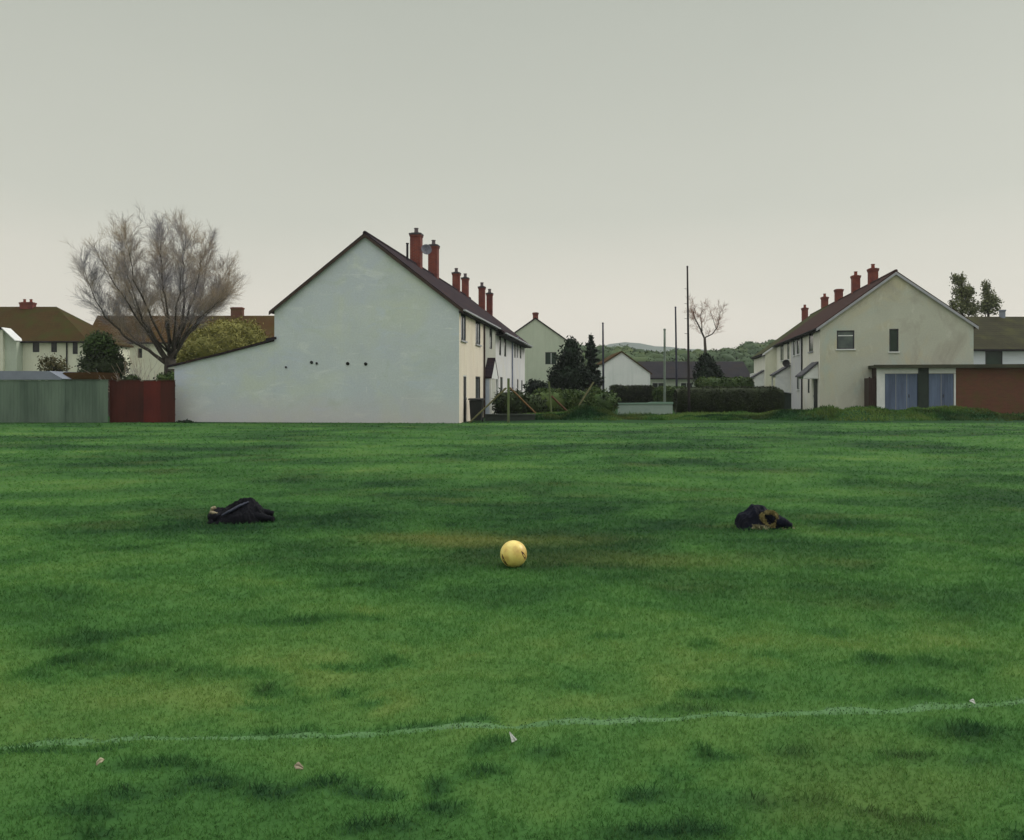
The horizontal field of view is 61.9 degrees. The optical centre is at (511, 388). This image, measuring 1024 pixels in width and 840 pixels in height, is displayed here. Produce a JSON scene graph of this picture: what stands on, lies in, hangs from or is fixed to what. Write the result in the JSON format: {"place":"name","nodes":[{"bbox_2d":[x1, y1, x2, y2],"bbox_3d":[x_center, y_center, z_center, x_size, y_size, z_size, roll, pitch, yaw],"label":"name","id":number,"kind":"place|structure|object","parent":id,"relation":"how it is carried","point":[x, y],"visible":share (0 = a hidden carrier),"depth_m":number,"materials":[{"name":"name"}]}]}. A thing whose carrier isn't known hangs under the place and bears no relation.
{"place":"outdoors","nodes":[
{"label":"outdoors","id":0,"kind":"place"},
{"bbox_2d":[0,371,71,380],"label":"roof","id":1,"kind":"structure","parent":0,"point":[31,375],"depth_m":44.00,"materials":[{"name":"grey metal"}]},
{"bbox_2d":[0,299,133,378],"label":"hipped house","id":2,"kind":"structure","parent":0,"point":[30,331],"depth_m":72.24,"materials":[{"name":"brown tile"}]},
{"bbox_2d":[33,343,38,351],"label":"window","id":3,"kind":"structure","parent":2,"relation":"in","point":[35,345],"depth_m":72.05,"materials":[{"name":"grey glass"}]},
{"bbox_2d":[51,343,56,351],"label":"window","id":4,"kind":"structure","parent":2,"relation":"in","point":[53,345],"depth_m":72.05,"materials":[{"name":"grey glass"}]},
{"bbox_2d":[73,343,77,353],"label":"window","id":5,"kind":"structure","parent":2,"relation":"in","point":[75,345],"depth_m":72.05,"materials":[{"name":"grey glass"}]},
{"bbox_2d":[93,307,273,379],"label":"hipped house","id":6,"kind":"structure","parent":0,"point":[267,326],"depth_m":85.23,"materials":[{"name":"brick"}]},
{"bbox_2d":[139,348,141,357],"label":"window","id":7,"kind":"structure","parent":6,"relation":"in","point":[140,349],"depth_m":84.05,"materials":[{"name":"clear glass"}]},
{"bbox_2d":[167,231,488,422],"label":"terraced house","id":8,"kind":"structure","parent":0,"point":[369,328],"depth_m":37.63,"materials":[{"name":"white paint"}]},
{"bbox_2d":[461,314,467,342],"bbox_3d":[-2.158,-2.704,38.045,0.130,1.267,1.387,0,0,7],"label":"window","id":9,"kind":"structure","parent":8,"relation":"in","point":[463,318],"depth_m":38.28,"materials":[{"name":"grey glass"}]},
{"bbox_2d":[463,375,466,421],"bbox_3d":[-2.146,0.449,38.435,0.110,2.101,0.823,0,0,7],"label":"door","id":10,"kind":"structure","parent":8,"relation":"in","point":[464,376],"depth_m":38.36,"materials":[{"name":"paint"}]},
{"bbox_2d":[476,376,479,397],"bbox_3d":[-1.715,-0.016,42.092,0.045,1.162,1.485,0,0,7],"label":"window","id":11,"kind":"structure","parent":8,"relation":"in","point":[477,378],"depth_m":42.07,"materials":[{"name":"grey glass"}]},
{"bbox_2d":[475,321,481,346],"bbox_3d":[-1.671,-2.723,42.097,0.130,1.228,1.631,0,0,7],"label":"window","id":12,"kind":"structure","parent":8,"relation":"in","point":[477,323],"depth_m":42.08,"materials":[{"name":"grey glass"}]},
{"bbox_2d":[409,228,500,413],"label":"terraced house","id":13,"kind":"structure","parent":0,"point":[491,328],"depth_m":46.31,"materials":[{"name":"white paint"}]},
{"bbox_2d":[421,244,431,253],"bbox_3d":[-4.727,-7.657,46.873,0.602,0.589,0.354,0,0,5],"label":"satellite dish","id":14,"kind":"object","parent":13,"relation":"attached to","point":[426,248],"visible":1,"depth_m":46.97,"materials":[{"name":"grey metal"}]},
{"bbox_2d":[489,380,489,413],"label":"door","id":15,"kind":"structure","parent":13,"relation":"in","point":[489,380],"depth_m":45.34,"materials":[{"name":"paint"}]},
{"bbox_2d":[489,328,491,348],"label":"window","id":16,"kind":"structure","parent":13,"relation":"in","point":[490,330],"depth_m":46.63,"materials":[{"name":"grey glass"}]},
{"bbox_2d":[425,240,520,392],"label":"terraced house","id":17,"kind":"structure","parent":0,"point":[505,338],"depth_m":51.34,"materials":[{"name":"white paint"}]},
{"bbox_2d":[499,332,500,354],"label":"window","id":18,"kind":"structure","parent":17,"relation":"in","point":[499,332],"depth_m":50.40,"materials":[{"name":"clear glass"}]},
{"bbox_2d":[504,339,505,356],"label":"window","id":19,"kind":"structure","parent":17,"relation":"in","point":[504,339],"depth_m":52.85,"materials":[{"name":"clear glass"}]},
{"bbox_2d":[450,268,532,393],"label":"terraced house","id":20,"kind":"structure","parent":0,"point":[518,363],"depth_m":61.16,"materials":[{"name":"white paint"}]},
{"bbox_2d":[0,408,1023,839],"bbox_3d":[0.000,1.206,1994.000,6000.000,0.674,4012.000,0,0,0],"label":"ground","id":21,"kind":"structure","parent":0,"point":[842,772],"depth_m":5.26,"materials":[{"name":"green plant"}]},
{"bbox_2d":[0,380,107,422],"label":"board fence","id":22,"kind":"object","parent":21,"relation":"on","point":[58,401],"visible":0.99,"depth_m":37.30,"materials":[{"name":"green paint"}]},
{"bbox_2d":[35,351,72,371],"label":"bush","id":23,"kind":"object","parent":21,"relation":"on","point":[52,364],"visible":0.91,"depth_m":54.80,"materials":[{"name":"brown plant"}]},
{"bbox_2d":[62,372,119,415],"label":"garden store","id":24,"kind":"structure","parent":21,"relation":"on","point":[84,376],"depth_m":45.05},
{"bbox_2d":[96,757,103,765],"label":"dead leaf","id":25,"kind":"object","parent":21,"relation":"on","point":[99,760],"visible":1,"depth_m":3.34,"materials":[{"name":"beige plant"}]},
{"bbox_2d":[74,328,131,379],"bbox_3d":[-23.173,-0.942,48.037,3.147,4.895,2.342,0,0,0],"label":"bush","id":26,"kind":"object","parent":21,"relation":"on","point":[101,352],"visible":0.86,"depth_m":47.53,"materials":[{"name":"green plant"}]},
{"bbox_2d":[79,346,160,391],"bbox_3d":[-20.558,-0.410,46.188,4.226,3.851,3.944,0,0,0],"label":"shrub","id":27,"kind":"object","parent":21,"relation":"on","point":[134,370],"visible":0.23,"depth_m":45.89,"materials":[{"name":"brown plant"}]},
{"bbox_2d":[118,374,140,379],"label":"bush","id":28,"kind":"object","parent":21,"relation":"on","point":[131,377],"visible":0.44,"depth_m":43.84,"materials":[{"name":"green plant"}]},
{"bbox_2d":[109,380,175,422],"bbox_3d":[-16.293,0.560,37.670,2.890,1.881,0.200,0,0,0],"label":"board fence","id":29,"kind":"object","parent":21,"relation":"on","point":[152,401],"visible":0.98,"depth_m":37.60,"materials":[{"name":"red wood"}]},
{"bbox_2d":[64,201,249,373],"bbox_3d":[-19.616,-4.573,49.098,10.329,12.160,8.091,0,0,0],"label":"bare tree","id":30,"kind":"object","parent":21,"relation":"on","point":[205,305],"visible":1,"depth_m":48.03,"materials":[{"name":"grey plant"}]},
{"bbox_2d":[153,370,173,379],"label":"bush","id":31,"kind":"object","parent":21,"relation":"on","point":[167,376],"visible":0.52,"depth_m":42.81,"materials":[{"name":"green plant"}]},
{"bbox_2d":[176,418,193,422],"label":"weed","id":32,"kind":"object","parent":21,"relation":"on","point":[186,421],"visible":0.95,"depth_m":37.54,"materials":[{"name":"green plant"}]},
{"bbox_2d":[176,315,270,362],"bbox_3d":[-19.918,-1.789,57.869,7.327,6.586,6.294,0,0,0],"label":"shrub","id":33,"kind":"object","parent":21,"relation":"on","point":[220,336],"visible":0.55,"depth_m":56.85,"materials":[{"name":"green plant"}]},
{"bbox_2d":[207,497,274,524],"bbox_3d":[-3.058,1.379,9.710,0.795,0.289,0.521,0,0,0],"label":"jacket","id":34,"kind":"object","parent":21,"relation":"on","point":[249,510],"visible":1,"depth_m":9.54,"materials":[{"name":"black fabric"}]},
{"bbox_2d":[294,762,303,768],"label":"dead leaf","id":35,"kind":"object","parent":21,"relation":"on","point":[297,765],"visible":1,"depth_m":3.31,"materials":[{"name":"beige plant"}]},
{"bbox_2d":[468,398,484,421],"bbox_3d":[-1.604,0.964,38.621,0.660,1.068,0.793,0,0,6],"label":"wheelie bin","id":36,"kind":"object","parent":21,"relation":"on","point":[476,406],"visible":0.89,"depth_m":38.30,"materials":[{"name":"black plastic"}]},
{"bbox_2d":[469,378,535,422],"bbox_3d":[0.084,0.537,39.142,1.153,1.986,5.137,0,0,37],"label":"fence post","id":37,"kind":"object","parent":21,"relation":"on","point":[508,388],"visible":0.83,"depth_m":37.95,"materials":[{"name":"brown wood"}]},
{"bbox_2d":[484,414,535,420],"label":"wall","id":38,"kind":"structure","parent":21,"relation":"on","point":[502,417],"depth_m":39.60,"materials":[{"name":"grey concrete"}]},
{"bbox_2d":[0,696,1023,750],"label":"painted line","id":39,"kind":"object","parent":21,"relation":"on","point":[633,720],"visible":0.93,"depth_m":3.81,"materials":[{"name":"white paint"}]},
{"bbox_2d":[509,732,516,741],"bbox_3d":[0.000,1.432,3.512,0.026,0.012,0.042,-19,42,-22],"label":"litter scrap","id":40,"kind":"object","parent":21,"relation":"on","point":[513,738],"visible":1,"depth_m":3.51,"materials":[{"name":"white paper"}]},
{"bbox_2d":[500,540,526,567],"bbox_3d":[0.013,1.393,7.190,0.225,0.226,0.225,0,0,0],"label":"football","id":41,"kind":"object","parent":21,"relation":"on","point":[513,553],"visible":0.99,"depth_m":7.11,"materials":[{"name":"yellow leather"}]},
{"bbox_2d":[489,386,547,413],"bbox_3d":[0.197,0.718,44.415,2.694,1.744,3.268,0,0,-30],"label":"bush","id":42,"kind":"object","parent":21,"relation":"on","point":[536,403],"visible":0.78,"depth_m":43.41,"materials":[{"name":"green plant"}]},
{"bbox_2d":[523,378,553,394],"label":"bush","id":43,"kind":"object","parent":21,"relation":"on","point":[534,384],"visible":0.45,"depth_m":54.73,"materials":[{"name":"green plant"}]},
{"bbox_2d":[548,382,567,411],"bbox_3d":[2.554,0.581,43.749,0.227,1.878,2.150,0,0,40],"label":"fence post","id":44,"kind":"object","parent":21,"relation":"on","point":[561,405],"visible":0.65,"depth_m":42.97,"materials":[{"name":"brown wood"}]},
{"bbox_2d":[532,387,601,412],"bbox_3d":[3.173,0.718,47.490,4.409,1.712,2.426,0,0,0],"label":"hedge","id":45,"kind":"object","parent":21,"relation":"on","point":[567,399],"visible":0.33,"depth_m":46.63,"materials":[{"name":"green plant"}]},
{"bbox_2d":[546,335,602,390],"bbox_3d":[4.262,-1.071,58.115,3.915,5.157,2.663,0,0,0],"label":"conifer","id":46,"kind":"object","parent":21,"relation":"on","point":[567,371],"visible":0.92,"depth_m":57.73,"materials":[{"name":"green plant"}]},
{"bbox_2d":[578,382,593,406],"bbox_3d":[3.675,0.559,44.300,1.386,1.833,0.090,0,0,-27],"label":"timber stake","id":47,"kind":"object","parent":21,"relation":"on","point":[586,393],"visible":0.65,"depth_m":44.36,"materials":[{"name":"brown wood"}]},
{"bbox_2d":[584,335,604,389],"bbox_3d":[5.669,-1.230,60.014,1.898,5.462,2.183,0,0,-31],"label":"conifer","id":48,"kind":"object","parent":21,"relation":"on","point":[590,356],"visible":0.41,"depth_m":59.84,"materials":[{"name":"green plant"}]},
{"bbox_2d":[575,385,620,412],"bbox_3d":[4.646,0.658,46.089,2.504,1.802,1.924,0,0,0],"label":"bush","id":49,"kind":"object","parent":21,"relation":"on","point":[606,399],"visible":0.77,"depth_m":45.70,"materials":[{"name":"green plant"}]},
{"bbox_2d":[602,322,604,391],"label":"pole","id":50,"kind":"object","parent":21,"relation":"on","point":[603,354],"visible":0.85,"depth_m":67.95,"materials":[{"name":"grey metal"}]},
{"bbox_2d":[596,351,651,391],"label":"bungalow","id":51,"kind":"object","parent":21,"relation":"on","point":[622,368],"visible":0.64,"depth_m":75.00,"materials":[{"name":"white paint"}]},
{"bbox_2d":[609,384,655,406],"bbox_3d":[9.049,0.592,63.732,3.669,1.932,1.780,0,0,0],"label":"hedge","id":52,"kind":"object","parent":21,"relation":"on","point":[635,393],"visible":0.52,"depth_m":63.10,"materials":[{"name":"green plant"}]},
{"bbox_2d":[663,329,665,401],"bbox_3d":[9.123,-1.044,51.000,0.162,5.089,0.155,0,0,0],"label":"pole","id":53,"kind":"object","parent":21,"relation":"on","point":[664,376],"visible":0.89,"depth_m":50.94,"materials":[{"name":"grey metal"}]},
{"bbox_2d":[652,385,684,409],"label":"hedge","id":54,"kind":"object","parent":21,"relation":"on","point":[657,391],"visible":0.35,"depth_m":60.14,"materials":[{"name":"green plant"}]},
{"bbox_2d":[675,306,677,385],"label":"pole","id":55,"kind":"object","parent":21,"relation":"on","point":[676,376],"visible":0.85,"depth_m":71.94,"materials":[{"name":"grey metal"}]},
{"bbox_2d":[684,266,690,411],"bbox_3d":[9.871,-2.705,48.000,0.338,8.411,0.160,0,0,0],"label":"pole","id":56,"kind":"object","parent":21,"relation":"on","point":[688,369],"visible":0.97,"depth_m":47.95,"materials":[{"name":"black metal"}]},
{"bbox_2d":[638,361,751,386],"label":"long bungalow","id":57,"kind":"object","parent":21,"relation":"on","point":[730,369],"visible":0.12,"depth_m":85.16,"materials":[{"name":"white paint"}]},
{"bbox_2d":[652,383,662,386],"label":"window","id":58,"kind":"structure","parent":57,"relation":"in","point":[654,384],"depth_m":84.05,"materials":[{"name":"grey glass"}]},
{"bbox_2d":[680,383,692,386],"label":"window","id":59,"kind":"structure","parent":57,"relation":"in","point":[681,384],"depth_m":84.05,"materials":[{"name":"grey glass"}]},
{"bbox_2d":[683,295,727,351],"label":"bare tree","id":60,"kind":"object","parent":21,"relation":"on","point":[700,328],"visible":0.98,"depth_m":82.05,"materials":[{"name":"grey plant"}]},
{"bbox_2d":[692,352,725,384],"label":"bush","id":61,"kind":"object","parent":21,"relation":"on","point":[706,366],"visible":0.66,"depth_m":65.63,"materials":[{"name":"green plant"}]},
{"bbox_2d":[694,376,754,387],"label":"hedge","id":62,"kind":"object","parent":21,"relation":"on","point":[725,381],"visible":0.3,"depth_m":57.20,"materials":[{"name":"green plant"}]},
{"bbox_2d":[671,385,784,412],"bbox_3d":[12.733,0.633,50.307,6.671,1.789,1.824,0,0,0],"label":"hedge","id":63,"kind":"object","parent":21,"relation":"on","point":[751,399],"visible":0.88,"depth_m":49.63,"materials":[{"name":"green plant"}]},
{"bbox_2d":[734,504,796,530],"bbox_3d":[2.734,1.388,9.230,0.594,0.265,0.533,0,0,0],"label":"jacket","id":64,"kind":"object","parent":21,"relation":"on","point":[753,516],"visible":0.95,"depth_m":9.07,"materials":[{"name":"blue fabric"}]},
{"bbox_2d":[519,404,1023,420],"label":"rough grass","id":65,"kind":"structure","parent":21,"relation":"on","point":[595,411],"depth_m":39.42,"materials":[{"name":"green plant"}]},
{"bbox_2d":[864,377,875,406],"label":"side gate","id":66,"kind":"structure","parent":21,"relation":"on","point":[869,391],"depth_m":48.44,"materials":[{"name":"brown paint"}]},
{"bbox_2d":[868,364,1023,414],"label":"garage block","id":67,"kind":"structure","parent":21,"relation":"on","point":[999,388],"depth_m":47.50,"materials":[{"name":"brick"}]},
{"bbox_2d":[885,374,894,409],"bbox_3d":[21.362,0.310,48.197,0.554,2.279,0.045,0,0,10],"label":"garage door","id":68,"kind":"structure","parent":67,"relation":"in","point":[889,378],"depth_m":48.17,"materials":[{"name":"blue paint"}]},
{"bbox_2d":[896,374,905,409],"bbox_3d":[21.930,0.310,48.093,0.554,2.279,0.045,0,0,10],"label":"garage door","id":69,"kind":"structure","parent":67,"relation":"in","point":[900,378],"depth_m":48.08,"materials":[{"name":"blue paint"}]},
{"bbox_2d":[907,374,916,408],"bbox_3d":[22.482,0.310,47.973,0.574,2.279,0.080,0,0,10],"label":"garage door","id":70,"kind":"structure","parent":67,"relation":"in","point":[911,378],"depth_m":47.97,"materials":[{"name":"blue paint"}]},
{"bbox_2d":[929,374,940,406],"bbox_3d":[23.665,0.310,47.774,0.626,2.279,0.045,0,0,10],"label":"garage door","id":71,"kind":"structure","parent":67,"relation":"in","point":[934,379],"depth_m":47.76,"materials":[{"name":"blue paint"}]},
{"bbox_2d":[941,374,952,405],"bbox_3d":[24.302,0.310,47.642,0.646,2.279,0.080,0,0,10],"label":"garage door","id":72,"kind":"structure","parent":67,"relation":"in","point":[946,379],"depth_m":47.64,"materials":[{"name":"blue paint"}]},
{"bbox_2d":[948,271,982,316],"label":"tree","id":73,"kind":"object","parent":21,"relation":"on","point":[963,305],"visible":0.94,"depth_m":79.88,"materials":[{"name":"green plant"}]},
{"bbox_2d":[978,279,1004,316],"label":"tree","id":74,"kind":"object","parent":21,"relation":"on","point":[990,303],"visible":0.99,"depth_m":81.91,"materials":[{"name":"green plant"}]},
{"bbox_2d":[0,0,1023,350],"label":"sky","id":75,"kind":"structure","parent":0,"point":[572,159],"materials":[{"name":"grey"}]},
{"bbox_2d":[514,312,582,392],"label":"detached house","id":76,"kind":"structure","parent":0,"point":[545,341],"depth_m":81.00,"materials":[{"name":"beige paint"}]},
{"bbox_2d":[545,352,555,363],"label":"window","id":77,"kind":"structure","parent":76,"relation":"in","point":[549,356],"depth_m":81.04,"materials":[{"name":"grey glass"}]},
{"bbox_2d":[618,402,672,414],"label":"wall","id":78,"kind":"structure","parent":0,"point":[659,408],"depth_m":49.00,"materials":[{"name":"concrete"}]},
{"bbox_2d":[605,342,707,351],"bbox_3d":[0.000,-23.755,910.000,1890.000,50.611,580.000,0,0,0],"label":"hills","id":79,"kind":"structure","parent":0,"point":[647,347],"depth_m":879.84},
{"bbox_2d":[784,392,791,408],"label":"garden shed","id":80,"kind":"structure","parent":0,"point":[787,400],"depth_m":54.92,"materials":[{"name":"grey paint"}]},
{"bbox_2d":[785,395,789,408],"bbox_3d":[17.556,0.910,54.960,0.720,1.060,0.012,0,0,10],"label":"door","id":81,"kind":"structure","parent":80,"relation":"in","point":[787,397],"depth_m":54.92,"materials":[{"name":"grey"}]},
{"bbox_2d":[750,293,828,387],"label":"terraced house","id":82,"kind":"structure","parent":0,"point":[765,362],"depth_m":71.15,"materials":[{"name":"paint"}]},
{"bbox_2d":[770,289,849,392],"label":"terraced house","id":83,"kind":"structure","parent":0,"point":[782,374],"depth_m":63.87,"materials":[{"name":"white paint"}]},
{"bbox_2d":[779,345,783,361],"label":"window","id":84,"kind":"structure","parent":83,"relation":"in","point":[782,347],"depth_m":66.73,"materials":[{"name":"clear glass"}]},
{"bbox_2d":[782,360,790,366],"bbox_3d":[19.868,-1.843,61.615,0.615,0.515,0.308,0,0,0],"label":"satellite dish","id":85,"kind":"object","parent":83,"relation":"attached to","point":[785,363],"visible":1,"depth_m":61.69,"materials":[{"name":"black metal"}]},
{"bbox_2d":[786,343,789,359],"bbox_3d":[20.461,-2.774,63.192,0.130,1.327,1.324,0,0,10],"label":"window","id":86,"kind":"structure","parent":83,"relation":"in","point":[787,343],"depth_m":63.38,"materials":[{"name":"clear glass"}]},
{"bbox_2d":[786,271,867,409],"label":"terraced house","id":87,"kind":"structure","parent":0,"point":[795,340],"depth_m":59.60,"materials":[{"name":"white paint"}]},
{"bbox_2d":[792,341,794,356],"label":"window","id":88,"kind":"structure","parent":87,"relation":"in","point":[793,341],"depth_m":60.36,"materials":[{"name":"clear glass"}]},
{"bbox_2d":[796,339,798,354],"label":"window","id":89,"kind":"structure","parent":87,"relation":"in","point":[797,339],"depth_m":58.49,"materials":[{"name":"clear glass"}]},
{"bbox_2d":[795,264,978,409],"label":"terraced house","id":90,"kind":"structure","parent":0,"point":[895,317],"depth_m":49.45,"materials":[{"name":"beige paint"}]},
{"bbox_2d":[808,334,812,352],"bbox_3d":[18.606,-2.839,53.106,0.130,1.197,1.699,0,0,10],"label":"window","id":91,"kind":"structure","parent":90,"relation":"in","point":[810,336],"depth_m":53.16,"materials":[{"name":"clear glass"}]},
{"bbox_2d":[813,379,817,408],"bbox_3d":[18.325,0.456,51.480,0.090,2.028,1.384,0,0,10],"label":"door","id":92,"kind":"structure","parent":90,"relation":"in","point":[815,395],"depth_m":51.53,"materials":[{"name":"paint"}]},
{"bbox_2d":[836,330,855,349],"bbox_3d":[19.441,-2.817,49.738,1.093,1.149,0.130,0,0,10],"label":"window","id":93,"kind":"structure","parent":90,"relation":"in","point":[845,338],"depth_m":49.77,"materials":[{"name":"grey glass"}]},
{"bbox_2d":[888,329,899,352],"bbox_3d":[22.044,-2.762,49.260,0.623,1.379,0.130,0,0,10],"label":"window","id":94,"kind":"structure","parent":90,"relation":"in","point":[893,333],"depth_m":49.31,"materials":[{"name":"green glass"}]},
{"bbox_2d":[966,310,1023,363],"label":"boarded house","id":95,"kind":"structure","parent":0,"point":[999,339],"depth_m":62.92,"materials":[{"name":"tile"}]},
{"bbox_2d":[985,351,1001,363],"bbox_3d":[35.015,-2.207,62.038,1.249,1.153,0.045,0,0,0],"label":"window","id":96,"kind":"structure","parent":95,"relation":"in","point":[991,357],"depth_m":62.05,"materials":[{"name":"grey glass"}]},
{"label":"hill","id":97,"kind":"structure","parent":0,"visible":0},
{"bbox_2d":[577,339,774,373],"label":"woodland","id":98,"kind":"object","parent":97,"relation":"on","point":[746,351],"visible":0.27,"depth_m":196.78,"materials":[{"name":"green plant"}]}
]}

